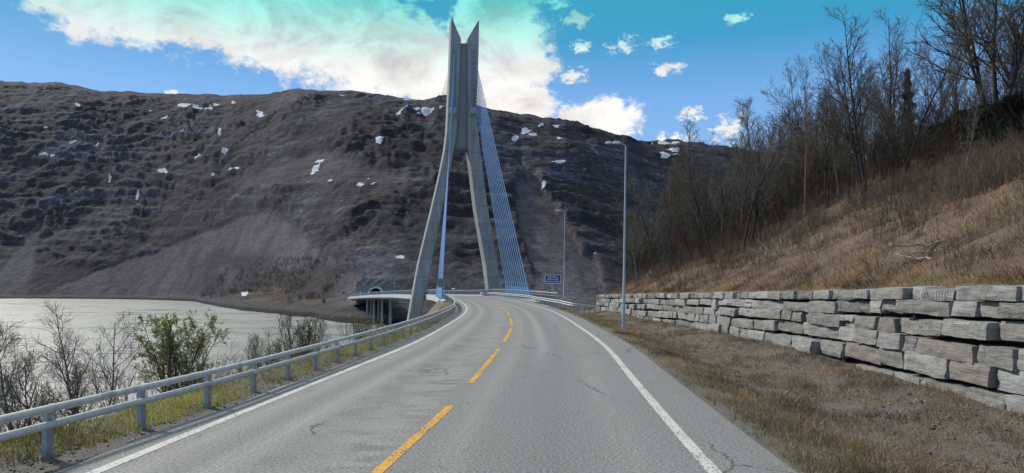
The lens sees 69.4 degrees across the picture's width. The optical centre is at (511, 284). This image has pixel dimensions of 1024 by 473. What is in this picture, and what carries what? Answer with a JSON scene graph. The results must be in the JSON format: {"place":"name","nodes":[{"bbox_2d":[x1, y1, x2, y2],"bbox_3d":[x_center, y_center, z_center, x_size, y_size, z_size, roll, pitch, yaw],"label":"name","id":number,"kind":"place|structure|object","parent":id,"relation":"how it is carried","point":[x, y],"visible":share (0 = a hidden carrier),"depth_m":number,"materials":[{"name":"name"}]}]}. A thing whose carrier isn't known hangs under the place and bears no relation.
{"place":"outdoors","nodes":[
{"label":"outdoors","id":0,"kind":"place"},
{"bbox_2d":[0,299,400,431],"bbox_3d":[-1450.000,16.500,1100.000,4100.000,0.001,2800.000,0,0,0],"label":"water","id":1,"kind":"structure","parent":0,"point":[88,315],"depth_m":262.58,"materials":[{"name":"grey liquid"}]},
{"bbox_2d":[0,299,454,466],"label":"rim grass","id":2,"kind":"structure","parent":0,"point":[116,429],"depth_m":12.74,"materials":[{"name":"green plant"}]},
{"bbox_2d":[0,80,801,325],"bbox_3d":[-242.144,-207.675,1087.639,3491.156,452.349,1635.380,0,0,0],"label":"mountain","id":3,"kind":"structure","parent":0,"point":[129,195],"depth_m":818.62,"materials":[{"name":"grey stone"}]},
{"bbox_2d":[198,253,356,302],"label":"shore brush","id":4,"kind":"object","parent":3,"relation":"on","point":[295,278],"visible":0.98,"depth_m":600.43,"materials":[{"name":"plant"}]},
{"bbox_2d":[355,277,400,303],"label":"tunnel portal","id":5,"kind":"object","parent":3,"relation":"attached to","point":[366,285],"visible":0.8,"depth_m":398.00,"materials":[{"name":"concrete"}]},
{"bbox_2d":[55,295,796,472],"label":"road","id":6,"kind":"structure","parent":0,"point":[485,384],"depth_m":12.30,"materials":[{"name":"grey asphalt"}]},
{"bbox_2d":[0,130,1023,472],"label":"ground","id":7,"kind":"structure","parent":0,"point":[836,404],"depth_m":19.91,"materials":[{"name":"brown plant"}]},
{"bbox_2d":[0,330,62,431],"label":"shrub","id":8,"kind":"object","parent":7,"relation":"on","point":[12,340],"visible":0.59,"depth_m":16.12,"materials":[{"name":"brown plant"}]},
{"bbox_2d":[0,318,133,430],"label":"shrub","id":9,"kind":"object","parent":7,"relation":"on","point":[77,381],"visible":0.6,"depth_m":17.48,"materials":[{"name":"grey plant"}]},
{"bbox_2d":[36,387,100,425],"bbox_3d":[-11.713,3.890,19.447,1.520,2.472,1.392,0,0,-13],"label":"shrub","id":10,"kind":"object","parent":7,"relation":"on","point":[78,409],"visible":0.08,"depth_m":19.47,"materials":[{"name":"brown plant"}]},
{"bbox_2d":[0,297,143,420],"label":"shrub","id":11,"kind":"object","parent":7,"relation":"on","point":[53,312],"visible":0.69,"depth_m":21.36,"materials":[{"name":"grey plant"}]},
{"bbox_2d":[120,308,230,399],"bbox_3d":[-10.430,2.730,23.573,3.205,4.034,3.287,0,0,39],"label":"shrub","id":12,"kind":"object","parent":7,"relation":"on","point":[169,349],"visible":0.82,"depth_m":23.32,"materials":[{"name":"green plant"}]},
{"bbox_2d":[0,305,389,432],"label":"undergrowth","id":13,"kind":"object","parent":7,"relation":"on","point":[198,379],"visible":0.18,"depth_m":17.10,"materials":[{"name":"plant"}]},
{"bbox_2d":[0,295,454,459],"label":"guardrail","id":14,"kind":"object","parent":7,"relation":"on","point":[48,425],"visible":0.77,"depth_m":12.10,"materials":[{"name":"metal"}]},
{"bbox_2d":[1,312,456,472],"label":"gravel","id":15,"kind":"structure","parent":7,"relation":"on","point":[49,462],"depth_m":11.53,"materials":[{"name":"grey gravel"}]},
{"bbox_2d":[244,333,283,367],"bbox_3d":[-9.768,3.212,29.091,1.694,2.689,1.501,0,0,-7],"label":"shrub","id":16,"kind":"object","parent":7,"relation":"on","point":[271,350],"visible":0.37,"depth_m":29.00,"materials":[{"name":"brown plant"}]},
{"bbox_2d":[271,307,318,358],"bbox_3d":[-9.726,2.708,33.055,2.114,3.440,1.936,0,0,-22],"label":"shrub","id":17,"kind":"object","parent":7,"relation":"on","point":[290,341],"visible":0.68,"depth_m":32.90,"materials":[{"name":"brown plant"}]},
{"bbox_2d":[292,314,328,355],"bbox_3d":[-9.100,2.819,33.974,1.830,2.904,1.621,0,0,-42],"label":"shrub","id":18,"kind":"object","parent":7,"relation":"on","point":[315,334],"visible":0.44,"depth_m":33.92,"materials":[{"name":"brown plant"}]},
{"bbox_2d":[348,316,372,341],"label":"shrub","id":19,"kind":"object","parent":7,"relation":"on","point":[359,325],"visible":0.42,"depth_m":41.92,"materials":[{"name":"brown plant"}]},
{"bbox_2d":[438,279,450,299],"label":"road sign","id":20,"kind":"object","parent":7,"relation":"on","point":[444,283],"visible":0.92,"depth_m":94.04,"materials":[{"name":"metal"}]},
{"bbox_2d":[348,17,557,328],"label":"cable stayed bridge","id":21,"kind":"structure","parent":7,"relation":"on","point":[461,124],"depth_m":166.07,"materials":[{"name":"concrete"}]},
{"bbox_2d":[480,292,596,313],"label":"guardrail","id":22,"kind":"object","parent":7,"relation":"on","point":[556,302],"visible":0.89,"depth_m":80.41,"materials":[{"name":"metal"}]},
{"bbox_2d":[545,275,560,304],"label":"road sign","id":23,"kind":"object","parent":7,"relation":"on","point":[552,279],"visible":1,"depth_m":99.77,"materials":[{"name":"metal"}]},
{"bbox_2d":[556,210,564,305],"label":"street lamp","id":24,"kind":"object","parent":7,"relation":"on","point":[564,260],"visible":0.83,"depth_m":80.34,"materials":[{"name":"metal"}]},
{"bbox_2d":[606,141,626,327],"bbox_3d":[5.729,-2.768,40.700,1.144,10.275,0.300,0,0,0],"label":"street lamp","id":25,"kind":"object","parent":7,"relation":"on","point":[623,325],"visible":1,"depth_m":40.65,"materials":[{"name":"metal"}]},
{"bbox_2d":[612,200,648,284],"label":"bare tree","id":26,"kind":"object","parent":7,"relation":"on","point":[631,241],"visible":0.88,"depth_m":70.34,"materials":[{"name":"brown wood"}]},
{"bbox_2d":[620,205,646,278],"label":"bare tree","id":27,"kind":"object","parent":7,"relation":"on","point":[632,264],"visible":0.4,"depth_m":85.14,"materials":[{"name":"brown plant"}]},
{"bbox_2d":[626,211,652,270],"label":"bare tree","id":28,"kind":"object","parent":7,"relation":"on","point":[635,235],"visible":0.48,"depth_m":81.40,"materials":[{"name":"brown wood"}]},
{"bbox_2d":[626,212,658,271],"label":"bare tree","id":29,"kind":"object","parent":7,"relation":"on","point":[641,243],"visible":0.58,"depth_m":75.88,"materials":[{"name":"brown plant"}]},
{"bbox_2d":[623,173,663,271],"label":"bare tree","id":30,"kind":"object","parent":7,"relation":"on","point":[645,220],"visible":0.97,"depth_m":73.07,"materials":[{"name":"brown plant"}]},
{"bbox_2d":[643,218,665,271],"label":"bare tree","id":31,"kind":"object","parent":7,"relation":"on","point":[654,254],"visible":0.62,"depth_m":74.38,"materials":[{"name":"brown plant"}]},
{"bbox_2d":[641,180,669,256],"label":"bare tree","id":32,"kind":"object","parent":7,"relation":"on","point":[651,207],"visible":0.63,"depth_m":84.88,"materials":[{"name":"brown plant"}]},
{"bbox_2d":[656,161,683,264],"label":"bare tree","id":33,"kind":"object","parent":7,"relation":"on","point":[670,197],"visible":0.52,"depth_m":72.02,"materials":[{"name":"brown wood"}]},
{"bbox_2d":[656,170,687,274],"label":"bare tree","id":34,"kind":"object","parent":7,"relation":"on","point":[670,234],"visible":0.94,"depth_m":61.68,"materials":[{"name":"brown plant"}]},
{"bbox_2d":[650,165,695,261],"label":"bare tree","id":35,"kind":"object","parent":7,"relation":"on","point":[672,202],"visible":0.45,"depth_m":74.55,"materials":[{"name":"brown plant"}]},
{"bbox_2d":[660,174,691,255],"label":"bare tree","id":36,"kind":"object","parent":7,"relation":"on","point":[673,209],"visible":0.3,"depth_m":74.38,"materials":[{"name":"brown plant"}]},
{"bbox_2d":[652,168,703,261],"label":"bare tree","id":37,"kind":"object","parent":7,"relation":"on","point":[689,222],"visible":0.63,"depth_m":68.84,"materials":[{"name":"brown plant"}]},
{"bbox_2d":[659,145,705,251],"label":"bare tree","id":38,"kind":"object","parent":7,"relation":"on","point":[680,176],"visible":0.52,"depth_m":76.56,"materials":[{"name":"brown plant"}]},
{"bbox_2d":[663,107,717,262],"bbox_3d":[13.197,-7.157,54.237,4.627,11.304,4.061,0,3,-20],"label":"bare tree","id":39,"kind":"object","parent":7,"relation":"on","point":[691,185],"visible":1,"depth_m":54.16,"materials":[{"name":"brown plant"}]},
{"bbox_2d":[680,143,712,213],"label":"bare tree","id":40,"kind":"object","parent":7,"relation":"on","point":[695,173],"visible":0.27,"depth_m":86.64,"materials":[{"name":"brown plant"}]},
{"bbox_2d":[680,151,725,249],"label":"bare tree","id":41,"kind":"object","parent":7,"relation":"on","point":[707,209],"visible":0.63,"depth_m":66.94,"materials":[{"name":"brown plant"}]},
{"bbox_2d":[701,153,729,235],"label":"bare tree","id":42,"kind":"object","parent":7,"relation":"on","point":[715,184],"visible":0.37,"depth_m":78.57,"materials":[{"name":"brown plant"}]},
{"bbox_2d":[699,128,740,248],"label":"bare tree","id":43,"kind":"object","parent":7,"relation":"on","point":[719,179],"visible":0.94,"depth_m":62.70,"materials":[{"name":"brown plant"}]},
{"bbox_2d":[706,142,749,215],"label":"bare tree","id":44,"kind":"object","parent":7,"relation":"on","point":[729,185],"visible":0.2,"depth_m":74.85,"materials":[{"name":"brown plant"}]},
{"bbox_2d":[705,129,753,230],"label":"bare tree","id":45,"kind":"object","parent":7,"relation":"on","point":[733,193],"visible":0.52,"depth_m":70.64,"materials":[{"name":"brown plant"}]},
{"bbox_2d":[718,133,745,222],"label":"bare tree","id":46,"kind":"object","parent":7,"relation":"on","point":[732,150],"visible":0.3,"depth_m":78.87,"materials":[{"name":"brown plant"}]},
{"bbox_2d":[727,136,759,223],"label":"bare tree","id":47,"kind":"object","parent":7,"relation":"on","point":[731,191],"visible":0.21,"depth_m":70.97,"materials":[{"name":"brown wood"}]},
{"bbox_2d":[727,116,773,220],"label":"bare tree","id":48,"kind":"object","parent":7,"relation":"on","point":[738,168],"visible":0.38,"depth_m":68.28,"materials":[{"name":"brown plant"}]},
{"bbox_2d":[726,96,780,202],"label":"bare tree","id":49,"kind":"object","parent":7,"relation":"on","point":[746,125],"visible":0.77,"depth_m":64.58,"materials":[{"name":"brown wood"}]},
{"bbox_2d":[717,95,797,220],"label":"bare tree","id":50,"kind":"object","parent":7,"relation":"on","point":[740,117],"visible":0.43,"depth_m":75.34,"materials":[{"name":"brown plant"}]},
{"bbox_2d":[740,130,783,246],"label":"bare tree","id":51,"kind":"object","parent":7,"relation":"on","point":[756,187],"visible":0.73,"depth_m":54.84,"materials":[{"name":"brown plant"}]},
{"bbox_2d":[727,99,802,252],"bbox_3d":[17.682,-7.705,52.211,4.622,11.266,4.109,3,2,-15],"label":"bare tree","id":52,"kind":"object","parent":7,"relation":"on","point":[762,179],"visible":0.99,"depth_m":52.40,"materials":[{"name":"brown plant"}]},
{"bbox_2d":[745,241,792,259],"bbox_3d":[15.189,-2.013,42.035,4.268,1.216,2.241,0,0,-10],"label":"brush pile","id":53,"kind":"object","parent":7,"relation":"on","point":[764,255],"visible":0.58,"depth_m":42.01,"materials":[{"name":"wood"}]},
{"bbox_2d":[762,129,797,195],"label":"bare tree","id":54,"kind":"object","parent":7,"relation":"on","point":[782,161],"visible":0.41,"depth_m":63.28,"materials":[{"name":"brown plant"}]},
{"bbox_2d":[771,116,804,184],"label":"bare tree","id":55,"kind":"object","parent":7,"relation":"on","point":[782,121],"visible":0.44,"depth_m":64.98,"materials":[{"name":"brown wood"}]},
{"bbox_2d":[774,95,803,185],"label":"bare tree","id":56,"kind":"object","parent":7,"relation":"on","point":[784,130],"visible":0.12,"depth_m":75.95,"materials":[{"name":"brown plant"}]},
{"bbox_2d":[760,74,820,153],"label":"bare tree","id":57,"kind":"object","parent":7,"relation":"on","point":[777,100],"visible":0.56,"depth_m":68.10,"materials":[{"name":"brown plant"}]},
{"bbox_2d":[562,309,1023,472],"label":"verge grass","id":58,"kind":"structure","parent":7,"relation":"on","point":[751,401],"depth_m":14.77,"materials":[{"name":"brown plant"}]},
{"bbox_2d":[780,161,811,215],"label":"bare tree","id":59,"kind":"object","parent":7,"relation":"on","point":[793,181],"visible":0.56,"depth_m":54.78,"materials":[{"name":"brown plant"}]},
{"bbox_2d":[778,123,814,180],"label":"bare tree","id":60,"kind":"object","parent":7,"relation":"on","point":[785,153],"visible":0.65,"depth_m":59.90,"materials":[{"name":"brown plant"}]},
{"bbox_2d":[772,58,824,186],"bbox_3d":[22.800,-12.506,58.699,4.454,10.880,3.909,-2,1,-1],"label":"bare tree","id":61,"kind":"object","parent":7,"relation":"on","point":[789,98],"visible":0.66,"depth_m":58.33,"materials":[{"name":"brown plant"}]},
{"bbox_2d":[781,132,816,223],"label":"bare tree","id":62,"kind":"object","parent":7,"relation":"on","point":[800,184],"visible":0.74,"depth_m":52.66,"materials":[{"name":"brown plant"}]},
{"bbox_2d":[777,56,823,216],"bbox_3d":[19.183,-9.868,49.466,3.011,10.937,2.358,0,0,3],"label":"bare tree","id":63,"kind":"object","parent":7,"relation":"on","point":[803,112],"visible":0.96,"depth_m":49.49,"materials":[{"name":"brown wood"}]},
{"bbox_2d":[784,97,828,178],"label":"bare tree","id":64,"kind":"object","parent":7,"relation":"on","point":[808,137],"visible":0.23,"depth_m":60.13,"materials":[{"name":"brown plant"}]},
{"bbox_2d":[596,285,1023,412],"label":"stone wall","id":65,"kind":"structure","parent":7,"relation":"on","point":[967,341],"depth_m":20.70,"materials":[{"name":"grey stone"}]},
{"bbox_2d":[596,317,1023,472],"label":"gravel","id":66,"kind":"structure","parent":7,"relation":"on","point":[921,402],"depth_m":16.58,"materials":[{"name":"brown gravel"}]},
{"bbox_2d":[605,132,1023,293],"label":"dry hill grass","id":67,"kind":"structure","parent":7,"relation":"on","point":[875,266],"depth_m":28.84,"materials":[{"name":"brown plant"}]},
{"bbox_2d":[798,92,831,206],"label":"bare tree","id":68,"kind":"object","parent":7,"relation":"on","point":[814,163],"visible":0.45,"depth_m":54.74,"materials":[{"name":"brown plant"}]},
{"bbox_2d":[607,265,1023,293],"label":"wall top grass","id":69,"kind":"structure","parent":7,"relation":"on","point":[880,285],"depth_m":23.13,"materials":[{"name":"brown plant"}]},
{"bbox_2d":[609,112,1023,293],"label":"undergrowth","id":70,"kind":"object","parent":7,"relation":"on","point":[984,172],"visible":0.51,"depth_m":40.70,"materials":[{"name":"plant"}]},
{"bbox_2d":[976,89,1023,140],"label":"juniper bush","id":71,"kind":"object","parent":70,"relation":"on","point":[1012,106],"visible":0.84,"depth_m":41.53,"materials":[{"name":"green plant"}]},
{"bbox_2d":[797,78,838,189],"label":"bare tree","id":72,"kind":"object","parent":7,"relation":"on","point":[819,127],"visible":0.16,"depth_m":65.07,"materials":[{"name":"brown plant"}]},
{"bbox_2d":[616,52,1023,279],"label":"thicket","id":73,"kind":"object","parent":7,"relation":"on","point":[733,216],"visible":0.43,"depth_m":54.37,"materials":[{"name":"plant"}]},
{"bbox_2d":[797,87,849,208],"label":"bare tree","id":74,"kind":"object","parent":7,"relation":"on","point":[823,155],"visible":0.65,"depth_m":49.16,"materials":[{"name":"brown plant"}]},
{"bbox_2d":[809,39,846,198],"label":"bare tree","id":75,"kind":"object","parent":7,"relation":"on","point":[834,107],"visible":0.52,"depth_m":50.10,"materials":[{"name":"brown plant"}]},
{"bbox_2d":[801,5,881,199],"bbox_3d":[20.815,-11.183,46.289,4.456,11.935,7.012,0,0,4],"label":"bare tree","id":76,"kind":"object","parent":7,"relation":"on","point":[838,129],"visible":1,"depth_m":45.83,"materials":[{"name":"brown plant"}]},
{"bbox_2d":[824,104,860,171],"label":"bare tree","id":77,"kind":"object","parent":7,"relation":"on","point":[838,142],"visible":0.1,"depth_m":62.57,"materials":[{"name":"brown plant"}]},
{"bbox_2d":[818,55,868,190],"bbox_3d":[24.730,-12.388,56.481,3.804,10.900,5.565,0,0,41],"label":"bare tree","id":78,"kind":"object","parent":7,"relation":"on","point":[840,117],"visible":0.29,"depth_m":56.31,"materials":[{"name":"brown plant"}]},
{"bbox_2d":[830,111,873,203],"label":"bare tree","id":79,"kind":"object","parent":7,"relation":"on","point":[845,163],"visible":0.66,"depth_m":47.00,"materials":[{"name":"brown plant"}]},
{"bbox_2d":[838,79,871,173],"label":"bare tree","id":80,"kind":"object","parent":7,"relation":"on","point":[857,119],"visible":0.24,"depth_m":57.20,"materials":[{"name":"brown plant"}]},
{"bbox_2d":[856,62,879,162],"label":"bare tree","id":81,"kind":"object","parent":7,"relation":"on","point":[869,115],"visible":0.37,"depth_m":59.64,"materials":[{"name":"brown plant"}]},
{"bbox_2d":[863,103,879,166],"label":"bare tree","id":82,"kind":"object","parent":7,"relation":"on","point":[869,132],"visible":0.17,"depth_m":65.94,"materials":[{"name":"brown wood"}]},
{"bbox_2d":[852,53,913,159],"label":"bare tree","id":83,"kind":"object","parent":7,"relation":"on","point":[881,108],"visible":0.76,"depth_m":50.66,"materials":[{"name":"brown plant"}]},
{"bbox_2d":[866,80,904,149],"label":"bare tree","id":84,"kind":"object","parent":7,"relation":"on","point":[878,112],"visible":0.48,"depth_m":57.01,"materials":[{"name":"brown plant"}]},
{"bbox_2d":[866,59,910,145],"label":"bare tree","id":85,"kind":"object","parent":7,"relation":"on","point":[877,86],"visible":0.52,"depth_m":58.60,"materials":[{"name":"brown plant"}]},
{"bbox_2d":[857,6,921,146],"bbox_3d":[30.967,-15.860,61.627,7.392,13.609,6.052,7,-3,-31],"label":"bare tree","id":86,"kind":"object","parent":7,"relation":"on","point":[889,69],"visible":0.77,"depth_m":60.23,"materials":[{"name":"brown plant"}]},
{"bbox_2d":[899,69,920,134],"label":"spruce tree","id":87,"kind":"object","parent":7,"relation":"on","point":[909,83],"visible":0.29,"depth_m":73.81,"materials":[{"name":"green plant"}]},
{"bbox_2d":[893,247,931,259],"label":"fallen branch","id":88,"kind":"object","parent":7,"relation":"on","point":[915,257],"visible":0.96,"depth_m":24.33,"materials":[{"name":"beige wood"}]},
{"bbox_2d":[895,46,929,111],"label":"bare tree","id":89,"kind":"object","parent":7,"relation":"on","point":[914,88],"visible":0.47,"depth_m":77.32,"materials":[{"name":"brown plant"}]},
{"bbox_2d":[890,236,946,246],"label":"fallen branch","id":90,"kind":"object","parent":7,"relation":"on","point":[919,244],"visible":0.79,"depth_m":24.79,"materials":[{"name":"grey wood"}]},
{"bbox_2d":[920,121,947,151],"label":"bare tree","id":91,"kind":"object","parent":7,"relation":"on","point":[933,132],"visible":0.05,"depth_m":51.61,"materials":[{"name":"green plant"}]},
{"bbox_2d":[911,29,961,116],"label":"bare tree","id":92,"kind":"object","parent":7,"relation":"on","point":[935,76],"visible":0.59,"depth_m":71.56,"materials":[{"name":"brown plant"}]},
{"bbox_2d":[911,236,967,253],"bbox_3d":[13.419,-1.257,23.291,1.195,0.506,1.116,0,0,-5],"label":"fallen branch","id":93,"kind":"object","parent":7,"relation":"on","point":[920,251],"visible":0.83,"depth_m":23.59,"materials":[{"name":"grey wood"}]},
{"bbox_2d":[896,0,995,175],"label":"bare tree","id":94,"kind":"object","parent":7,"relation":"on","point":[926,92],"visible":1,"depth_m":42.16,"materials":[{"name":"brown plant"}]},
{"bbox_2d":[912,5,986,116],"bbox_3d":[36.205,-16.678,60.725,5.376,13.104,4.780,0,5,-27],"label":"bare tree","id":95,"kind":"object","parent":7,"relation":"on","point":[936,84],"visible":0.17,"depth_m":60.81,"materials":[{"name":"brown plant"}]},
{"bbox_2d":[928,29,973,112],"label":"bare tree","id":96,"kind":"object","parent":7,"relation":"on","point":[955,80],"visible":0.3,"depth_m":54.68,"materials":[{"name":"brown plant"}]},
{"bbox_2d":[937,108,973,143],"bbox_3d":[30.020,-10.440,49.045,4.709,2.547,4.831,0,0,-14],"label":"juniper bush","id":97,"kind":"object","parent":7,"relation":"on","point":[965,112],"visible":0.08,"depth_m":48.61,"materials":[{"name":"green plant"}]},
{"bbox_2d":[943,52,975,113],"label":"bare tree","id":98,"kind":"object","parent":7,"relation":"on","point":[961,106],"visible":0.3,"depth_m":57.03,"materials":[{"name":"brown plant"}]},
{"bbox_2d":[900,0,1023,104],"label":"bare tree","id":99,"kind":"object","parent":7,"relation":"on","point":[1014,26],"visible":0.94,"depth_m":45.16,"materials":[{"name":"brown plant"}]},
{"bbox_2d":[957,74,992,196],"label":"bare tree","id":100,"kind":"object","parent":7,"relation":"on","point":[975,123],"visible":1,"depth_m":32.47,"materials":[{"name":"brown wood"}]},
{"bbox_2d":[946,102,1019,141],"bbox_3d":[29.452,-9.773,45.105,5.032,2.653,4.905,0,0,41],"label":"juniper bush","id":101,"kind":"object","parent":7,"relation":"on","point":[988,114],"visible":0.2,"depth_m":44.65,"materials":[{"name":"green plant"}]},
{"bbox_2d":[965,0,1020,91],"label":"bare tree","id":102,"kind":"object","parent":7,"relation":"on","point":[1004,44],"visible":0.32,"depth_m":49.74,"materials":[{"name":"brown plant"}]},
{"bbox_2d":[967,0,1022,81],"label":"bare tree","id":103,"kind":"object","parent":7,"relation":"on","point":[983,24],"visible":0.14,"depth_m":57.76,"materials":[{"name":"brown plant"}]},
{"bbox_2d":[1001,127,1023,210],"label":"bare tree","id":104,"kind":"object","parent":7,"relation":"on","point":[1009,136],"visible":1,"depth_m":24.24,"materials":[{"name":"brown wood"}]},
{"bbox_2d":[0,0,1023,155],"label":"sky","id":105,"kind":"structure","parent":0,"point":[633,68],"materials":[{"name":"blue"}]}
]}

